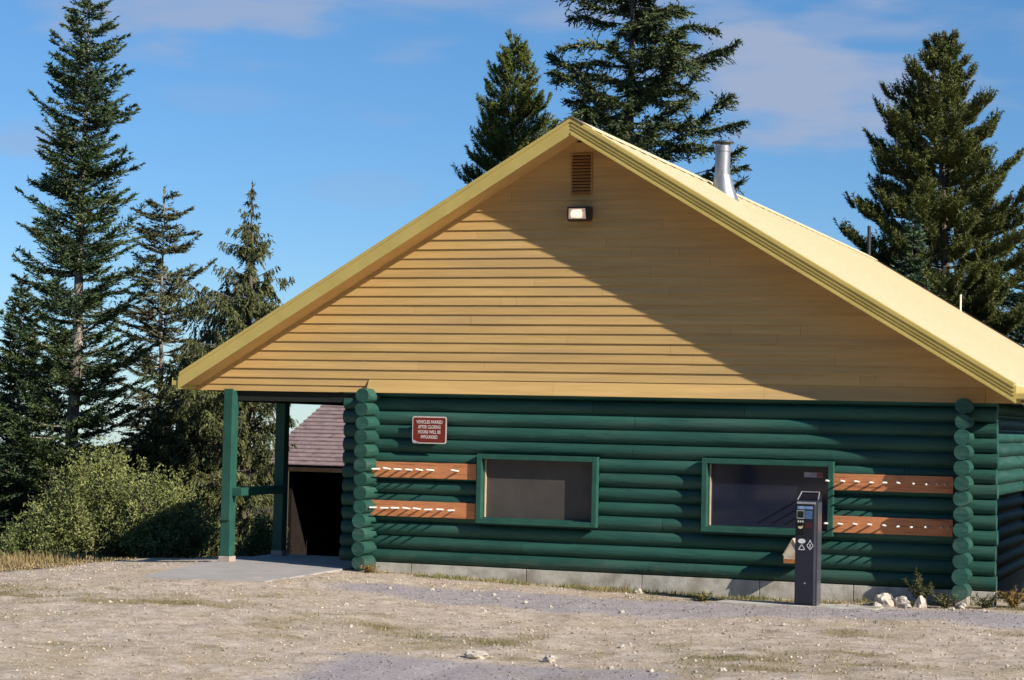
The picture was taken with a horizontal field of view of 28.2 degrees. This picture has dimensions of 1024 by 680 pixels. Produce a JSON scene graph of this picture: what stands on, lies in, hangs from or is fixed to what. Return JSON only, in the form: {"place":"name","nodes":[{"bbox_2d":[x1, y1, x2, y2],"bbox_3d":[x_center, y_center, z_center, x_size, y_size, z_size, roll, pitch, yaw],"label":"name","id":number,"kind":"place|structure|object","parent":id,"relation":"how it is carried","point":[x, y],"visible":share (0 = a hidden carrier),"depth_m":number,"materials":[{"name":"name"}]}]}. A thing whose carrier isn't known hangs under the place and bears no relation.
{"place":"outdoors","nodes":[
{"label":"outdoors","id":0,"kind":"place"},
{"bbox_2d":[0,548,212,570],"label":"dry grass","id":1,"kind":"structure","parent":0,"point":[15,559],"depth_m":33.91,"materials":[{"name":"plant"}]},
{"bbox_2d":[0,445,1023,679],"bbox_3d":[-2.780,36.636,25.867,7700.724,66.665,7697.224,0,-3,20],"label":"ground","id":2,"kind":"structure","parent":0,"point":[426,657],"depth_m":23.90,"materials":[{"name":"beige gravel"}]},
{"bbox_2d":[0,392,49,555],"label":"fir tree","id":3,"kind":"object","parent":2,"relation":"on","point":[7,500],"visible":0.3,"depth_m":48.79,"materials":[{"name":"green plant"}]},
{"bbox_2d":[0,502,86,557],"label":"willow shrub","id":4,"kind":"object","parent":2,"relation":"on","point":[14,545],"visible":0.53,"depth_m":40.28,"materials":[{"name":"green plant"}]},
{"bbox_2d":[0,274,88,550],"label":"fir tree","id":5,"kind":"object","parent":2,"relation":"on","point":[11,380],"visible":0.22,"depth_m":53.28,"materials":[{"name":"green plant"}]},
{"bbox_2d":[0,0,167,515],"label":"fir tree","id":6,"kind":"object","parent":2,"relation":"on","point":[76,257],"visible":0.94,"depth_m":49.20,"materials":[{"name":"green plant"}]},
{"bbox_2d":[14,434,183,557],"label":"willow shrub","id":7,"kind":"object","parent":2,"relation":"on","point":[93,525],"visible":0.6,"depth_m":40.42,"materials":[{"name":"green plant"}]},
{"bbox_2d":[100,185,217,475],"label":"fir tree","id":8,"kind":"object","parent":2,"relation":"on","point":[157,331],"visible":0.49,"depth_m":53.06,"materials":[{"name":"green plant"}]},
{"bbox_2d":[104,462,220,557],"bbox_3d":[-6.795,3.470,39.919,2.153,2.201,2.094,3,-3,-28],"label":"willow shrub","id":9,"kind":"object","parent":2,"relation":"on","point":[174,533],"visible":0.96,"depth_m":39.59,"materials":[{"name":"green plant"}]},
{"bbox_2d":[111,406,217,553],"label":"fir tree","id":10,"kind":"object","parent":2,"relation":"on","point":[136,464],"visible":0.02,"depth_m":50.43,"materials":[{"name":"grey plant"}]},
{"bbox_2d":[128,339,238,557],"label":"hemlock tree","id":11,"kind":"object","parent":2,"relation":"on","point":[180,451],"visible":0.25,"depth_m":49.54,"materials":[{"name":"green plant"}]},
{"bbox_2d":[151,181,298,556],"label":"hemlock tree","id":12,"kind":"object","parent":2,"relation":"on","point":[250,307],"visible":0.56,"depth_m":46.45,"materials":[{"name":"green plant"}]},
{"bbox_2d":[140,554,353,581],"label":"porch slab","id":13,"kind":"structure","parent":2,"relation":"on","point":[268,567],"depth_m":30.72,"materials":[{"name":"concrete"}]},
{"bbox_2d":[216,465,288,555],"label":"hemlock tree","id":14,"kind":"object","parent":2,"relation":"on","point":[262,503],"visible":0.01,"depth_m":51.84,"materials":[{"name":"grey plant"}]},
{"bbox_2d":[235,505,291,556],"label":"willow shrub","id":15,"kind":"object","parent":2,"relation":"on","point":[262,533],"visible":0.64,"depth_m":40.69,"materials":[{"name":"green plant"}]},
{"bbox_2d":[264,405,345,556],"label":"cabin","id":16,"kind":"object","parent":2,"relation":"on","point":[316,477],"visible":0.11,"depth_m":56.27,"materials":[{"name":"black"}]},
{"bbox_2d":[360,564,380,572],"bbox_3d":[-2.143,3.456,30.795,0.307,0.163,0.342,3,-3,-29],"label":"weed","id":17,"kind":"object","parent":2,"relation":"on","point":[368,569],"visible":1,"depth_m":30.78,"materials":[{"name":"plant"}]},
{"bbox_2d":[464,649,490,659],"bbox_3d":[-0.383,3.440,22.184,0.291,0.135,0.203,2,-2,-9],"label":"rock","id":18,"kind":"object","parent":2,"relation":"on","point":[472,654],"visible":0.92,"depth_m":22.13,"materials":[{"name":"white stone"}]},
{"bbox_2d":[451,28,559,190],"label":"pine tree","id":19,"kind":"object","parent":2,"relation":"on","point":[501,133],"visible":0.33,"depth_m":62.54,"materials":[{"name":"green plant"}]},
{"bbox_2d":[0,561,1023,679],"bbox_3d":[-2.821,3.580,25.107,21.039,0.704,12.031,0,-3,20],"label":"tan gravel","id":20,"kind":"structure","parent":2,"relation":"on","point":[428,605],"depth_m":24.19,"materials":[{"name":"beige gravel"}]},
{"bbox_2d":[0,574,1023,679],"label":"short grass","id":21,"kind":"structure","parent":2,"relation":"on","point":[1007,608],"depth_m":24.27,"materials":[{"name":"green plant"}]},
{"bbox_2d":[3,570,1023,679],"bbox_3d":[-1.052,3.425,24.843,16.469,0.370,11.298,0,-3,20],"label":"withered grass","id":22,"kind":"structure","parent":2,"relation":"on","point":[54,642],"depth_m":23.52,"materials":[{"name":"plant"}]},
{"bbox_2d":[542,654,556,661],"bbox_3d":[0.410,3.457,22.047,0.181,0.107,0.163,3,-3,-35],"label":"rock","id":23,"kind":"object","parent":2,"relation":"on","point":[549,658],"visible":0.94,"depth_m":21.99,"materials":[{"name":"white stone"}]},
{"bbox_2d":[172,116,1023,606],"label":"log lodge","id":24,"kind":"structure","parent":2,"relation":"on","point":[614,360],"depth_m":30.11,"materials":[{"name":"green paint"}]},
{"bbox_2d":[412,416,446,443],"bbox_3d":[-1.239,1.370,30.982,0.563,0.412,0.106,0,-3,20],"label":"sign","id":25,"kind":"object","parent":24,"relation":"attached to","point":[429,430],"visible":1,"depth_m":30.93,"materials":[{"name":"red metal"}]},
{"bbox_2d":[475,454,599,527],"bbox_3d":[0.405,2.244,30.431,1.900,1.040,0.315,0,-3,20],"label":"window","id":26,"kind":"structure","parent":24,"relation":"in","point":[538,490],"depth_m":30.42,"materials":[{"name":"grey glass"}]},
{"bbox_2d":[701,458,834,536],"bbox_3d":[3.684,2.247,29.215,1.915,1.060,0.315,0,-3,20],"label":"window","id":27,"kind":"structure","parent":24,"relation":"in","point":[752,496],"depth_m":29.24,"materials":[{"name":"black glass"}]},
{"bbox_2d":[783,538,794,563],"bbox_3d":[4.006,2.983,28.867,0.274,0.355,0.295,0,-3,20],"label":"wall box","id":28,"kind":"object","parent":24,"relation":"attached to","point":[789,554],"visible":0.56,"depth_m":28.75,"materials":[{"name":"beige wood"}]},
{"bbox_2d":[635,588,642,593],"bbox_3d":[1.833,3.645,29.484,0.130,0.102,0.107,3,-3,-35],"label":"rock","id":29,"kind":"object","parent":2,"relation":"on","point":[639,590],"visible":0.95,"depth_m":29.45,"materials":[{"name":"grey stone"}]},
{"bbox_2d":[543,0,752,195],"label":"spruce tree","id":30,"kind":"object","parent":2,"relation":"on","point":[649,19],"visible":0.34,"depth_m":56.51,"materials":[{"name":"green plant"}]},
{"bbox_2d":[275,582,1023,679],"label":"grey gravel","id":31,"kind":"structure","parent":2,"relation":"on","point":[411,666],"depth_m":26.70,"materials":[{"name":"grey gravel"}]},
{"bbox_2d":[374,570,979,605],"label":"foundation grass","id":32,"kind":"structure","parent":2,"relation":"on","point":[595,587],"depth_m":29.62,"materials":[{"name":"green plant"}]},
{"bbox_2d":[690,589,713,601],"bbox_3d":[2.708,3.588,28.565,0.365,0.226,0.303,2,-2,-14],"label":"weed","id":33,"kind":"object","parent":2,"relation":"on","point":[702,597],"visible":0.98,"depth_m":28.53,"materials":[{"name":"plant"}]},
{"bbox_2d":[716,599,883,609],"bbox_3d":[3.932,3.724,27.948,2.258,0.210,0.539,0,-3,20],"label":"concrete pad","id":34,"kind":"object","parent":2,"relation":"on","point":[758,603],"visible":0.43,"depth_m":27.92,"materials":[{"name":"grey concrete"}]},
{"bbox_2d":[794,491,821,605],"bbox_3d":[4.053,2.846,27.872,0.309,1.544,0.318,0,-3,20],"label":"parking pay station","id":35,"kind":"object","parent":34,"relation":"on","point":[808,533],"visible":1,"depth_m":27.75,"materials":[{"name":"black metal"}]},
{"bbox_2d":[795,502,813,602],"bbox_3d":[3.983,2.896,27.751,0.247,1.370,0.011,0,-3,20],"label":"front door","id":36,"kind":"structure","parent":35,"relation":"in","point":[803,558],"depth_m":27.74,"materials":[{"name":"black metal"}]},
{"bbox_2d":[872,593,894,606],"bbox_3d":[5.127,3.611,28.058,0.299,0.263,0.467,1,-2,14],"label":"rock","id":37,"kind":"object","parent":2,"relation":"on","point":[885,599],"visible":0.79,"depth_m":27.92,"materials":[{"name":"grey stone"}]},
{"bbox_2d":[894,595,909,606],"bbox_3d":[5.370,3.610,27.953,0.186,0.207,0.233,3,-3,-39],"label":"rock","id":38,"kind":"object","parent":2,"relation":"on","point":[899,601],"visible":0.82,"depth_m":27.90,"materials":[{"name":"grey stone"}]},
{"bbox_2d":[902,603,910,607],"bbox_3d":[5.376,3.623,27.706,0.126,0.095,0.169,2,-2,-8],"label":"rock","id":39,"kind":"object","parent":2,"relation":"on","point":[906,605],"visible":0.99,"depth_m":27.66,"materials":[{"name":"grey stone"}]},
{"bbox_2d":[889,207,940,294],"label":"spruce tree","id":40,"kind":"object","parent":2,"relation":"on","point":[912,276],"visible":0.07,"depth_m":54.19,"materials":[{"name":"green plant"}]},
{"bbox_2d":[902,567,934,600],"bbox_3d":[5.586,3.380,27.890,0.365,0.565,0.398,3,-3,-36],"label":"weed","id":41,"kind":"object","parent":2,"relation":"on","point":[918,587],"visible":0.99,"depth_m":27.87,"materials":[{"name":"plant"}]},
{"bbox_2d":[914,595,927,607],"bbox_3d":[5.574,3.599,27.743,0.204,0.250,0.147,2,-3,-23],"label":"rock","id":42,"kind":"object","parent":2,"relation":"on","point":[920,602],"visible":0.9,"depth_m":27.69,"materials":[{"name":"grey stone"}]},
{"bbox_2d":[832,29,1023,335],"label":"pine tree","id":43,"kind":"object","parent":2,"relation":"on","point":[956,155],"visible":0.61,"depth_m":55.49,"materials":[{"name":"green plant"}]},
{"bbox_2d":[930,591,957,608],"bbox_3d":[5.877,3.528,27.621,0.291,0.260,0.356,3,-3,-33],"label":"weed","id":44,"kind":"object","parent":2,"relation":"on","point":[944,602],"visible":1,"depth_m":27.62,"materials":[{"name":"plant"}]},
{"bbox_2d":[954,603,965,608],"bbox_3d":[6.087,3.625,27.662,0.142,0.129,0.213,2,-2,-20],"label":"rock","id":45,"kind":"object","parent":2,"relation":"on","point":[960,605],"visible":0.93,"depth_m":27.59,"materials":[{"name":"white stone"}]},
{"bbox_2d":[969,591,1003,607],"bbox_3d":[6.416,3.531,27.591,0.486,0.261,0.348,0,-3,20],"label":"weed","id":46,"kind":"object","parent":2,"relation":"on","point":[987,603],"visible":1,"depth_m":27.57,"materials":[{"name":"plant"}]},
{"bbox_2d":[996,585,1023,607],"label":"weed","id":47,"kind":"object","parent":2,"relation":"on","point":[1011,601],"visible":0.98,"depth_m":27.80,"materials":[{"name":"plant"}]},
{"bbox_2d":[999,225,1023,405],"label":"fir tree","id":48,"kind":"object","parent":2,"relation":"on","point":[1012,299],"visible":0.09,"depth_m":60.02,"materials":[{"name":"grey plant"}]},
{"bbox_2d":[0,0,1023,449],"label":"sky","id":49,"kind":"structure","parent":0,"point":[348,121],"materials":[{"name":"blue"}]}
]}

